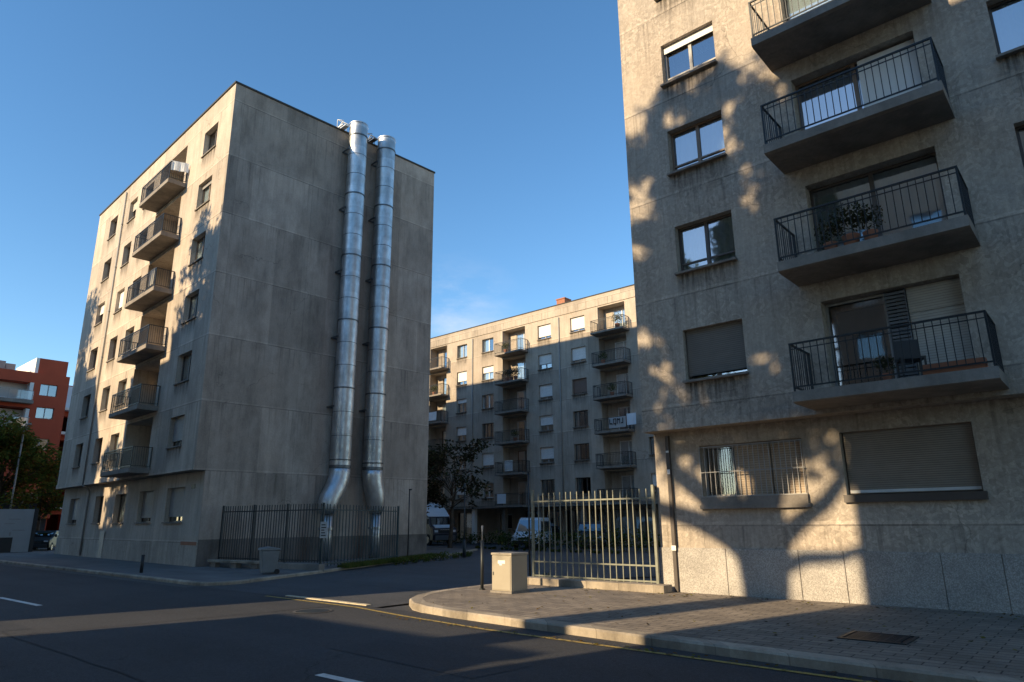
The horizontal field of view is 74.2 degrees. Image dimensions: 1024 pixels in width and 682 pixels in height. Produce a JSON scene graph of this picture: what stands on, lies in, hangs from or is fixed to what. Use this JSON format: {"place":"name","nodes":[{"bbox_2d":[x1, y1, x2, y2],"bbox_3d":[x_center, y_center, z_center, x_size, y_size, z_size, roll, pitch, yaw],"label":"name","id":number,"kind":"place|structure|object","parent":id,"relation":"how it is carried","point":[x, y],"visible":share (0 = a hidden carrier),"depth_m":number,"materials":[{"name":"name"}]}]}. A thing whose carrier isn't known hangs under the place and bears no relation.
{"place":"outdoors","nodes":[
{"label":"outdoors","id":0,"kind":"place"},
{"bbox_2d":[45,385,72,530],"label":"apartment building","id":1,"kind":"structure","parent":0,"point":[53,521],"depth_m":80.85,"materials":[{"name":"beige concrete"}]},
{"bbox_2d":[0,547,470,581],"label":"pavement","id":2,"kind":"structure","parent":0,"point":[43,556],"depth_m":29.05,"materials":[{"name":"concrete"}]},
{"bbox_2d":[0,509,38,552],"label":"wall","id":3,"kind":"structure","parent":2,"relation":"on","point":[17,529],"depth_m":47.25,"materials":[{"name":"white paint"}]},
{"bbox_2d":[9,423,31,508],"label":"street lamp","id":4,"kind":"object","parent":2,"relation":"on","point":[27,424],"visible":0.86,"depth_m":52.16,"materials":[{"name":"grey metal"}]},
{"bbox_2d":[0,409,64,508],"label":"street tree","id":5,"kind":"object","parent":2,"relation":"on","point":[10,444],"visible":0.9,"depth_m":53.70,"materials":[{"name":"green plant"}]},
{"bbox_2d":[4,450,64,530],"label":"street tree","id":6,"kind":"object","parent":2,"relation":"on","point":[48,506],"visible":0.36,"depth_m":59.05,"materials":[{"name":"green plant"}]},
{"bbox_2d":[0,358,69,530],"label":"apartment building","id":7,"kind":"structure","parent":2,"relation":"on","point":[34,392],"depth_m":72.41,"materials":[{"name":"brick"}]},
{"bbox_2d":[35,407,53,418],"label":"window","id":8,"kind":"structure","parent":7,"relation":"in","point":[43,413],"depth_m":72.59,"materials":[{"name":"white glass"}]},
{"bbox_2d":[39,384,57,396],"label":"window","id":9,"kind":"structure","parent":7,"relation":"in","point":[45,390],"depth_m":73.23,"materials":[{"name":"white glass"}]},
{"bbox_2d":[33,530,58,549],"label":"parked car","id":10,"kind":"object","parent":2,"relation":"on","point":[47,539],"visible":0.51,"depth_m":49.89,"materials":[{"name":"black paint"}]},
{"bbox_2d":[207,559,259,568],"bbox_3d":[-11.482,9.238,28.031,3.300,0.300,0.320,-10,-17,31],"label":"concrete bench","id":11,"kind":"object","parent":2,"relation":"on","point":[234,563],"visible":0.81,"depth_m":27.91,"materials":[{"name":"concrete"}]},
{"bbox_2d":[54,81,434,566],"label":"apartment building","id":12,"kind":"structure","parent":2,"relation":"on","point":[202,395],"depth_m":35.40,"materials":[{"name":"beige concrete"}]},
{"bbox_2d":[65,499,79,524],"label":"window","id":13,"kind":"structure","parent":12,"relation":"in","point":[76,501],"depth_m":42.97,"materials":[{"name":"grey glass"}]},
{"bbox_2d":[110,494,146,523],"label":"window","id":14,"kind":"structure","parent":12,"relation":"in","point":[123,499],"depth_m":37.42,"materials":[{"name":"brown metal"}]},
{"bbox_2d":[134,491,174,523],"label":"window","id":15,"kind":"structure","parent":12,"relation":"in","point":[148,496],"depth_m":34.50,"materials":[{"name":"grey metal"}]},
{"bbox_2d":[161,487,185,522],"bbox_3d":[-15.711,7.702,31.744,2.280,1.630,0.400,-14,-20,42],"label":"window","id":16,"kind":"structure","parent":12,"relation":"in","point":[177,494],"depth_m":31.94,"materials":[{"name":"grey metal"}]},
{"bbox_2d":[165,416,184,452],"bbox_3d":[-15.721,4.748,31.803,1.900,2.430,0.405,-14,-20,41],"label":"window","id":17,"kind":"structure","parent":12,"relation":"in","point":[179,422],"depth_m":32.10,"materials":[{"name":"grey metal"}]},
{"bbox_2d":[171,160,188,172],"bbox_3d":[-18.167,-9.537,37.006,0.900,0.550,0.069,7,-17,-25],"label":"towel","id":18,"kind":"object","parent":12,"relation":"hanging from","point":[180,166],"visible":1,"depth_m":37.01,"materials":[{"name":"white fabric"}]},
{"bbox_2d":[173,353,191,387],"bbox_3d":[-15.735,1.771,32.612,1.900,2.430,0.450,-14,-20,41],"label":"window","id":19,"kind":"structure","parent":12,"relation":"in","point":[186,370],"depth_m":33.22,"materials":[{"name":"grey glass"}]},
{"bbox_2d":[180,293,198,327],"bbox_3d":[-15.763,-1.210,33.405,1.900,2.430,0.450,-14,-20,41],"label":"window","id":20,"kind":"structure","parent":12,"relation":"in","point":[194,301],"depth_m":34.01,"materials":[{"name":"grey glass"}]},
{"bbox_2d":[187,236,204,268],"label":"window","id":21,"kind":"structure","parent":12,"relation":"in","point":[200,250],"depth_m":34.79,"materials":[{"name":"grey glass"}]},
{"bbox_2d":[194,179,211,212],"bbox_3d":[-15.820,-7.172,34.991,1.900,2.430,0.450,-14,-20,41],"label":"window","id":22,"kind":"structure","parent":12,"relation":"in","point":[206,192],"depth_m":35.53,"materials":[{"name":"white plastic"}]},
{"bbox_2d":[318,119,368,560],"bbox_3d":[-9.024,-1.095,36.008,1.500,24.302,1.731,-14,-20,42],"label":"exhaust duct","id":23,"kind":"object","parent":12,"relation":"attached to","point":[336,484],"visible":0.94,"depth_m":35.60,"materials":[{"name":"metal"}]},
{"bbox_2d":[359,133,395,557],"bbox_3d":[-7.565,-0.708,37.515,1.450,24.302,1.714,-14,-20,42],"label":"exhaust duct","id":24,"kind":"object","parent":12,"relation":"attached to","point":[373,446],"visible":0.94,"depth_m":36.94,"materials":[{"name":"metal"}]},
{"bbox_2d":[258,546,280,573],"bbox_3d":[-8.847,7.969,24.620,0.708,0.949,0.700,7,-17,-28],"label":"litter bin","id":25,"kind":"object","parent":2,"relation":"on","point":[268,557],"visible":1,"depth_m":24.37,"materials":[{"name":"grey plastic"}]},
{"bbox_2d":[220,562,324,571],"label":"wall","id":26,"kind":"structure","parent":2,"relation":"on","point":[301,566],"depth_m":26.63,"materials":[{"name":"concrete"}]},
{"bbox_2d":[218,502,324,563],"bbox_3d":[-10.080,8.073,28.052,6.360,2.550,0.080,-10,-17,31],"label":"metal fence","id":27,"kind":"object","parent":26,"relation":"on","point":[254,511],"visible":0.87,"depth_m":28.11,"materials":[{"name":"metal"}]},
{"bbox_2d":[0,0,633,385],"label":"sky","id":28,"kind":"structure","parent":0,"point":[515,108],"materials":[{"name":"blue"}]},
{"bbox_2d":[337,552,437,567],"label":"verge grass","id":29,"kind":"structure","parent":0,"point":[360,563],"depth_m":29.59,"materials":[{"name":"green plant"}]},
{"bbox_2d":[193,542,661,612],"bbox_3d":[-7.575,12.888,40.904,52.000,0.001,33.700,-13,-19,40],"label":"driveway","id":30,"kind":"structure","parent":0,"point":[459,572],"depth_m":24.26,"materials":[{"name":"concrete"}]},
{"bbox_2d":[0,549,477,586],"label":"kerb","id":31,"kind":"structure","parent":30,"relation":"on","point":[175,581],"depth_m":24.63,"materials":[{"name":"concrete"}]},
{"bbox_2d":[319,503,399,565],"bbox_3d":[-6.480,8.461,29.599,0.080,2.530,6.879,-5,-15,15],"label":"metal fence","id":32,"kind":"object","parent":31,"relation":"on","point":[365,510],"visible":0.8,"depth_m":29.35,"materials":[{"name":"black metal"}]},
{"bbox_2d":[285,595,370,605],"bbox_3d":[-4.644,6.450,16.848,3.500,0.025,0.140,-13,-19,40],"label":"entrance kerb strip","id":33,"kind":"object","parent":30,"relation":"on","point":[361,604],"visible":1,"depth_m":16.65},
{"bbox_2d":[393,551,472,564],"bbox_3d":[-3.743,10.745,33.704,0.788,0.467,7.824,-6,-16,19],"label":"shrub row","id":34,"kind":"object","parent":30,"relation":"on","point":[442,556],"visible":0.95,"depth_m":33.53,"materials":[{"name":"green plant"}]},
{"bbox_2d":[427,464,446,512],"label":"courtyard tree","id":35,"kind":"object","parent":30,"relation":"on","point":[432,488],"visible":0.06,"depth_m":49.79,"materials":[{"name":"green plant"}]},
{"bbox_2d":[426,502,456,545],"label":"camper truck","id":36,"kind":"object","parent":30,"relation":"on","point":[437,524],"visible":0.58,"depth_m":55.83,"materials":[{"name":"blue paint"}]},
{"bbox_2d":[427,438,493,547],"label":"courtyard tree","id":37,"kind":"object","parent":30,"relation":"on","point":[438,460],"visible":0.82,"depth_m":48.52,"materials":[{"name":"green plant"}]},
{"bbox_2d":[462,484,466,556],"bbox_3d":[-2.533,9.560,36.148,0.251,3.800,0.251,-13,-19,40],"label":"lamp post","id":38,"kind":"object","parent":30,"relation":"on","point":[464,487],"visible":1,"depth_m":35.94,"materials":[{"name":"metal"}]},
{"bbox_2d":[432,530,524,544],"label":"hedge","id":39,"kind":"object","parent":30,"relation":"on","point":[471,536],"visible":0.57,"depth_m":56.65,"materials":[{"name":"green plant"}]},
{"bbox_2d":[526,471,530,575],"bbox_3d":[0.531,5.725,20.874,0.100,3.400,0.100,-13,-19,40],"label":"fence post","id":40,"kind":"object","parent":30,"relation":"on","point":[529,524],"visible":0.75,"depth_m":20.88,"materials":[{"name":"metal"}]},
{"bbox_2d":[511,518,551,547],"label":"parked van","id":41,"kind":"object","parent":30,"relation":"on","point":[522,525],"visible":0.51,"depth_m":48.29,"materials":[{"name":"blue paint"}]},
{"bbox_2d":[475,545,619,553],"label":"kerb","id":42,"kind":"object","parent":30,"relation":"on","point":[552,550],"visible":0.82,"depth_m":42.58,"materials":[{"name":"grey concrete"}]},
{"bbox_2d":[489,526,660,551],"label":"hedge","id":43,"kind":"object","parent":30,"relation":"on","point":[581,541],"visible":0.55,"depth_m":43.17,"materials":[{"name":"green plant"}]},
{"bbox_2d":[574,522,605,547],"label":"parked car","id":44,"kind":"object","parent":30,"relation":"on","point":[581,526],"visible":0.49,"depth_m":47.15,"materials":[{"name":"blue paint"}]},
{"bbox_2d":[618,0,1023,614],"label":"apartment building","id":45,"kind":"structure","parent":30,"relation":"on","point":[804,450],"depth_m":15.25,"materials":[{"name":"concrete"}]},
{"bbox_2d":[660,24,717,91],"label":"window","id":46,"kind":"structure","parent":45,"relation":"in","point":[706,59],"depth_m":19.22,"materials":[{"name":"white glass"}]},
{"bbox_2d":[667,114,726,181],"bbox_3d":[5.006,-4.853,18.208,1.790,2.330,0.435,-13,-19,40],"label":"window","id":47,"kind":"structure","parent":45,"relation":"in","point":[704,144],"depth_m":18.45,"materials":[{"name":"brown glass"}]},
{"bbox_2d":[674,213,737,281],"bbox_3d":[5.033,-2.060,17.465,1.790,2.330,0.435,-13,-19,40],"label":"window","id":48,"kind":"structure","parent":45,"relation":"in","point":[709,245],"depth_m":17.71,"materials":[{"name":"glass"}]},
{"bbox_2d":[682,320,748,390],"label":"window","id":49,"kind":"structure","parent":45,"relation":"in","point":[715,352],"depth_m":16.87,"materials":[{"name":"grey metal"}]},
{"bbox_2d":[704,439,806,496],"bbox_3d":[6.111,3.171,16.649,2.560,1.300,0.990,-13,-19,40],"label":"window grille","id":50,"kind":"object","parent":45,"relation":"in","point":[797,443],"depth_m":16.15,"materials":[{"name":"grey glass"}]},
{"bbox_2d":[784,0,830,20],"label":"balcony door","id":51,"kind":"structure","parent":45,"relation":"in","point":[788,2],"depth_m":17.44,"materials":[{"name":"white metal"}]},
{"bbox_2d":[813,216,845,249],"bbox_3d":[6.849,-2.267,14.591,0.673,0.898,0.674,-13,-19,40],"label":"potted plant","id":52,"kind":"object","parent":45,"relation":"on","point":[828,242],"visible":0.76,"depth_m":14.54,"materials":[{"name":"green plant"}]},
{"bbox_2d":[827,201,866,244],"bbox_3d":[7.177,-2.450,14.395,0.838,1.144,0.852,-13,-19,40],"label":"potted plant","id":53,"kind":"object","parent":45,"relation":"on","point":[849,235],"visible":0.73,"depth_m":14.33,"materials":[{"name":"green plant"}]},
{"bbox_2d":[795,38,922,130],"bbox_3d":[8.414,-5.501,16.186,2.710,2.180,0.905,-13,-19,40],"label":"balcony door","id":54,"kind":"structure","parent":45,"relation":"in","point":[857,96],"depth_m":16.42,"materials":[{"name":"brown glass"}]},
{"bbox_2d":[825,293,907,385],"bbox_3d":[7.936,0.191,15.159,1.290,2.180,0.900,-13,-19,40],"label":"balcony door","id":55,"kind":"structure","parent":45,"relation":"in","point":[873,317],"depth_m":15.57,"materials":[{"name":"grey glass"}]},
{"bbox_2d":[851,203,885,239],"bbox_3d":[7.394,-2.428,14.062,0.661,0.927,0.693,-13,-19,40],"label":"potted plant","id":56,"kind":"object","parent":45,"relation":"on","point":[868,218],"visible":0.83,"depth_m":14.02,"materials":[{"name":"green plant"}]},
{"bbox_2d":[809,152,947,251],"bbox_3d":[8.441,-2.718,15.446,2.710,2.180,0.905,-13,-19,40],"label":"balcony door","id":57,"kind":"structure","parent":45,"relation":"in","point":[929,165],"depth_m":15.06,"materials":[{"name":"brown glass"}]},
{"bbox_2d":[873,354,897,379],"bbox_3d":[7.347,0.523,13.318,0.423,0.602,0.428,-3,-15,7],"label":"potted plant","id":58,"kind":"object","parent":45,"relation":"on","point":[884,367],"visible":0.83,"depth_m":13.29,"materials":[{"name":"green plant"}]},
{"bbox_2d":[892,339,926,377],"bbox_3d":[7.826,0.368,13.294,0.440,0.880,0.450,-5,-16,18],"label":"balcony chair","id":59,"kind":"object","parent":45,"relation":"on","point":[907,352],"visible":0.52,"depth_m":13.49,"materials":[{"name":"black plastic"}]},
{"bbox_2d":[842,422,983,494],"bbox_3d":[8.612,2.583,14.531,2.520,1.380,0.985,-13,-19,40],"label":"window","id":60,"kind":"structure","parent":45,"relation":"in","point":[935,458],"depth_m":14.12,"materials":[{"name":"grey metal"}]},
{"bbox_2d":[922,357,987,374],"bbox_3d":[8.126,0.486,12.435,1.000,0.205,0.240,-13,-19,40],"label":"planter box","id":61,"kind":"object","parent":45,"relation":"on","point":[952,363],"visible":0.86,"depth_m":12.34,"materials":[{"name":"ceramic"}]},
{"bbox_2d":[987,0,1023,65],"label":"window","id":62,"kind":"structure","parent":45,"relation":"in","point":[1008,28],"depth_m":14.06,"materials":[{"name":"glass"}]},
{"bbox_2d":[1015,125,1023,166],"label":"window","id":63,"kind":"structure","parent":45,"relation":"in","point":[1020,134],"depth_m":13.52,"materials":[{"name":"grey metal"}]},
{"bbox_2d":[0,564,903,681],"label":"road","id":64,"kind":"structure","parent":0,"point":[285,644],"depth_m":10.85,"materials":[{"name":"grey asphalt"}]},
{"bbox_2d":[0,620,31,630],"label":"asphalt patch","id":65,"kind":"object","parent":64,"relation":"on","point":[6,626],"visible":1,"depth_m":12.93,"materials":[{"name":"grey asphalt"}]},
{"bbox_2d":[0,631,145,681],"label":"tar seam","id":66,"kind":"object","parent":64,"relation":"on","point":[78,658],"visible":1,"depth_m":9.80,"materials":[{"name":"black asphalt"}]},
{"bbox_2d":[0,563,196,586],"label":"gutter","id":67,"kind":"object","parent":64,"relation":"on","point":[145,581],"visible":1,"depth_m":25.39,"materials":[{"name":"concrete"}]},
{"bbox_2d":[293,608,331,612],"bbox_3d":[-4.361,5.910,14.818,0.840,0.010,0.840,-13,-19,40],"label":"manhole cover","id":68,"kind":"object","parent":64,"relation":"on","point":[319,610],"visible":1,"depth_m":14.84,"materials":[{"name":"metal"}]},
{"bbox_2d":[316,673,361,681],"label":"road marking","id":69,"kind":"object","parent":64,"relation":"on","point":[343,679],"visible":1,"depth_m":8.39,"materials":[{"name":"white paint"}]},
{"bbox_2d":[330,640,529,678],"bbox_3d":[-1.295,4.526,9.707,3.254,0.001,1.054,-14,-20,42],"label":"asphalt patch","id":70,"kind":"object","parent":64,"relation":"on","point":[458,664],"visible":1,"depth_m":9.55,"materials":[{"name":"grey asphalt"}]},
{"bbox_2d":[268,596,873,681],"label":"yellow line","id":71,"kind":"object","parent":64,"relation":"on","point":[606,645],"visible":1,"depth_m":10.15,"materials":[{"name":"paint"}]},
{"bbox_2d":[427,284,660,545],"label":"apartment building","id":72,"kind":"structure","parent":0,"point":[556,404],"depth_m":57.17,"materials":[{"name":"concrete"}]},
{"bbox_2d":[455,398,466,414],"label":"window","id":73,"kind":"structure","parent":72,"relation":"in","point":[462,404],"depth_m":64.16,"materials":[{"name":"grey glass"}]},
{"bbox_2d":[459,512,471,538],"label":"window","id":74,"kind":"structure","parent":72,"relation":"in","point":[468,516],"depth_m":64.76,"materials":[{"name":"grey glass"}]},
{"bbox_2d":[482,366,492,380],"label":"window","id":75,"kind":"structure","parent":72,"relation":"in","point":[487,371],"depth_m":62.70,"materials":[{"name":"white glass"}]},
{"bbox_2d":[481,394,493,409],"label":"window","id":76,"kind":"structure","parent":72,"relation":"in","point":[489,399],"depth_m":62.02,"materials":[{"name":"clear glass"}]},
{"bbox_2d":[483,452,493,468],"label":"window","id":77,"kind":"structure","parent":72,"relation":"in","point":[488,458],"depth_m":60.58,"materials":[{"name":"white glass"}]},
{"bbox_2d":[518,450,526,471],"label":"balcony door","id":78,"kind":"structure","parent":72,"relation":"in","point":[521,455],"depth_m":59.12,"materials":[{"name":"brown wood"}]},
{"bbox_2d":[518,481,527,504],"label":"balcony door","id":79,"kind":"structure","parent":72,"relation":"in","point":[522,487],"depth_m":58.39,"materials":[{"name":"grey glass"}]},
{"bbox_2d":[537,324,550,341],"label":"window","id":80,"kind":"structure","parent":72,"relation":"in","point":[545,330],"depth_m":58.99,"materials":[{"name":"white glass"}]},
{"bbox_2d":[537,353,551,372],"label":"window","id":81,"kind":"structure","parent":72,"relation":"in","point":[543,359],"depth_m":58.39,"materials":[{"name":"white glass"}]},
{"bbox_2d":[538,384,552,400],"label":"window","id":82,"kind":"structure","parent":72,"relation":"in","point":[545,390],"depth_m":57.66,"materials":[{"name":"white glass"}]},
{"bbox_2d":[538,415,552,433],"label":"window","id":83,"kind":"structure","parent":72,"relation":"in","point":[547,420],"depth_m":57.01,"materials":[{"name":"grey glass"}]},
{"bbox_2d":[539,447,553,464],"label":"window","id":84,"kind":"structure","parent":72,"relation":"in","point":[546,452],"depth_m":56.33,"materials":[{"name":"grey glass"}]},
{"bbox_2d":[542,479,554,495],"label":"window","id":85,"kind":"structure","parent":72,"relation":"in","point":[544,482],"depth_m":56.08,"materials":[{"name":"brown glass"}]},
{"bbox_2d":[545,510,570,539],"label":"shop window","id":86,"kind":"structure","parent":72,"relation":"in","point":[557,513],"depth_m":58.00,"materials":[{"name":"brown glass"}]},
{"bbox_2d":[567,510,580,539],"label":"shop window","id":87,"kind":"structure","parent":72,"relation":"in","point":[574,512],"depth_m":56.81,"materials":[{"name":"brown glass"}]},
{"bbox_2d":[569,316,584,335],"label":"window","id":88,"kind":"structure","parent":72,"relation":"in","point":[578,323],"depth_m":56.76,"materials":[{"name":"white glass"}]},
{"bbox_2d":[570,346,585,366],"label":"window","id":89,"kind":"structure","parent":72,"relation":"in","point":[579,353],"depth_m":56.10,"materials":[{"name":"white glass"}]},
{"bbox_2d":[571,378,586,397],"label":"window","id":90,"kind":"structure","parent":72,"relation":"in","point":[579,385],"depth_m":55.37,"materials":[{"name":"brown plastic"}]},
{"bbox_2d":[572,410,587,429],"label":"window","id":91,"kind":"structure","parent":72,"relation":"in","point":[581,423],"depth_m":55.15,"materials":[{"name":"brown glass"}]},
{"bbox_2d":[573,443,589,461],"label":"window","id":92,"kind":"structure","parent":72,"relation":"in","point":[584,451],"depth_m":54.49,"materials":[{"name":"brown metal"}]},
{"bbox_2d":[574,477,590,496],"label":"window","id":93,"kind":"structure","parent":72,"relation":"in","point":[586,482],"depth_m":53.84,"materials":[{"name":"black glass"}]},
{"bbox_2d":[588,509,611,538],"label":"shop window","id":94,"kind":"structure","parent":72,"relation":"in","point":[592,512],"depth_m":54.56,"materials":[{"name":"black glass"}]},
{"bbox_2d":[609,416,625,427],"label":"banner","id":95,"kind":"object","parent":72,"relation":"attached to","point":[615,422],"visible":1,"depth_m":50.97,"materials":[{"name":"white fabric"}]},
{"bbox_2d":[610,509,629,540],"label":"shop window","id":96,"kind":"structure","parent":72,"relation":"in","point":[616,511],"depth_m":53.16,"materials":[{"name":"grey glass"}]},
{"bbox_2d":[615,341,626,359],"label":"balcony door","id":97,"kind":"structure","parent":72,"relation":"in","point":[619,344],"depth_m":54.50,"materials":[{"name":"grey glass"}]},
{"bbox_2d":[616,373,628,394],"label":"balcony door","id":98,"kind":"structure","parent":72,"relation":"in","point":[621,377],"depth_m":53.92,"materials":[{"name":"grey glass"}]},
{"bbox_2d":[620,440,632,464],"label":"balcony door","id":99,"kind":"structure","parent":72,"relation":"in","point":[624,445],"depth_m":52.36,"materials":[{"name":"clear glass"}]},
{"bbox_2d":[621,475,634,501],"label":"balcony door","id":100,"kind":"structure","parent":72,"relation":"in","point":[627,481],"depth_m":51.72,"materials":[{"name":"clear glass"}]},
{"bbox_2d":[635,508,653,540],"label":"shop window","id":101,"kind":"structure","parent":72,"relation":"in","point":[643,511],"depth_m":51.75,"materials":[{"name":"grey glass"}]},
{"bbox_2d":[423,584,1023,677],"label":"pavement","id":102,"kind":"structure","parent":0,"point":[958,642],"depth_m":11.82,"materials":[{"name":"grey concrete"}]},
{"bbox_2d":[479,526,484,589],"bbox_3d":[-0.793,5.742,17.974,0.110,1.620,0.110,-13,-19,40],"label":"bollard","id":103,"kind":"object","parent":102,"relation":"on","point":[482,567],"visible":1,"depth_m":17.90,"materials":[{"name":"metal"}]},
{"bbox_2d":[490,552,528,593],"bbox_3d":[-0.059,5.882,17.230,0.720,0.960,0.680,-13,-19,40],"label":"utility cabinet","id":104,"kind":"object","parent":102,"relation":"on","point":[509,572],"visible":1,"depth_m":17.00,"materials":[{"name":"beige metal"}]},
{"bbox_2d":[527,576,671,593],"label":"wall","id":105,"kind":"structure","parent":102,"relation":"on","point":[615,585],"depth_m":17.61,"materials":[{"name":"concrete"}]},
{"bbox_2d":[531,485,659,583],"bbox_3d":[2.143,5.373,18.538,4.090,2.650,0.070,-13,-19,39],"label":"metal fence","id":106,"kind":"object","parent":105,"relation":"on","point":[656,565],"visible":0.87,"depth_m":18.39,"materials":[{"name":"grey metal"}]},
{"bbox_2d":[378,586,1023,681],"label":"fallen leaves","id":107,"kind":"object","parent":102,"relation":"on","point":[833,672],"visible":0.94,"depth_m":11.62,"materials":[{"name":"orange plant"}]},
{"bbox_2d":[409,584,1023,681],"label":"kerb","id":108,"kind":"structure","parent":102,"relation":"on","point":[847,665],"depth_m":9.56,"materials":[{"name":"concrete"}]},
{"bbox_2d":[837,630,918,644],"bbox_3d":[5.450,4.411,10.074,0.920,0.018,0.820,-13,-19,40],"label":"drain grate","id":109,"kind":"object","parent":102,"relation":"on","point":[898,639],"visible":1,"depth_m":10.03,"materials":[{"name":"black metal"}]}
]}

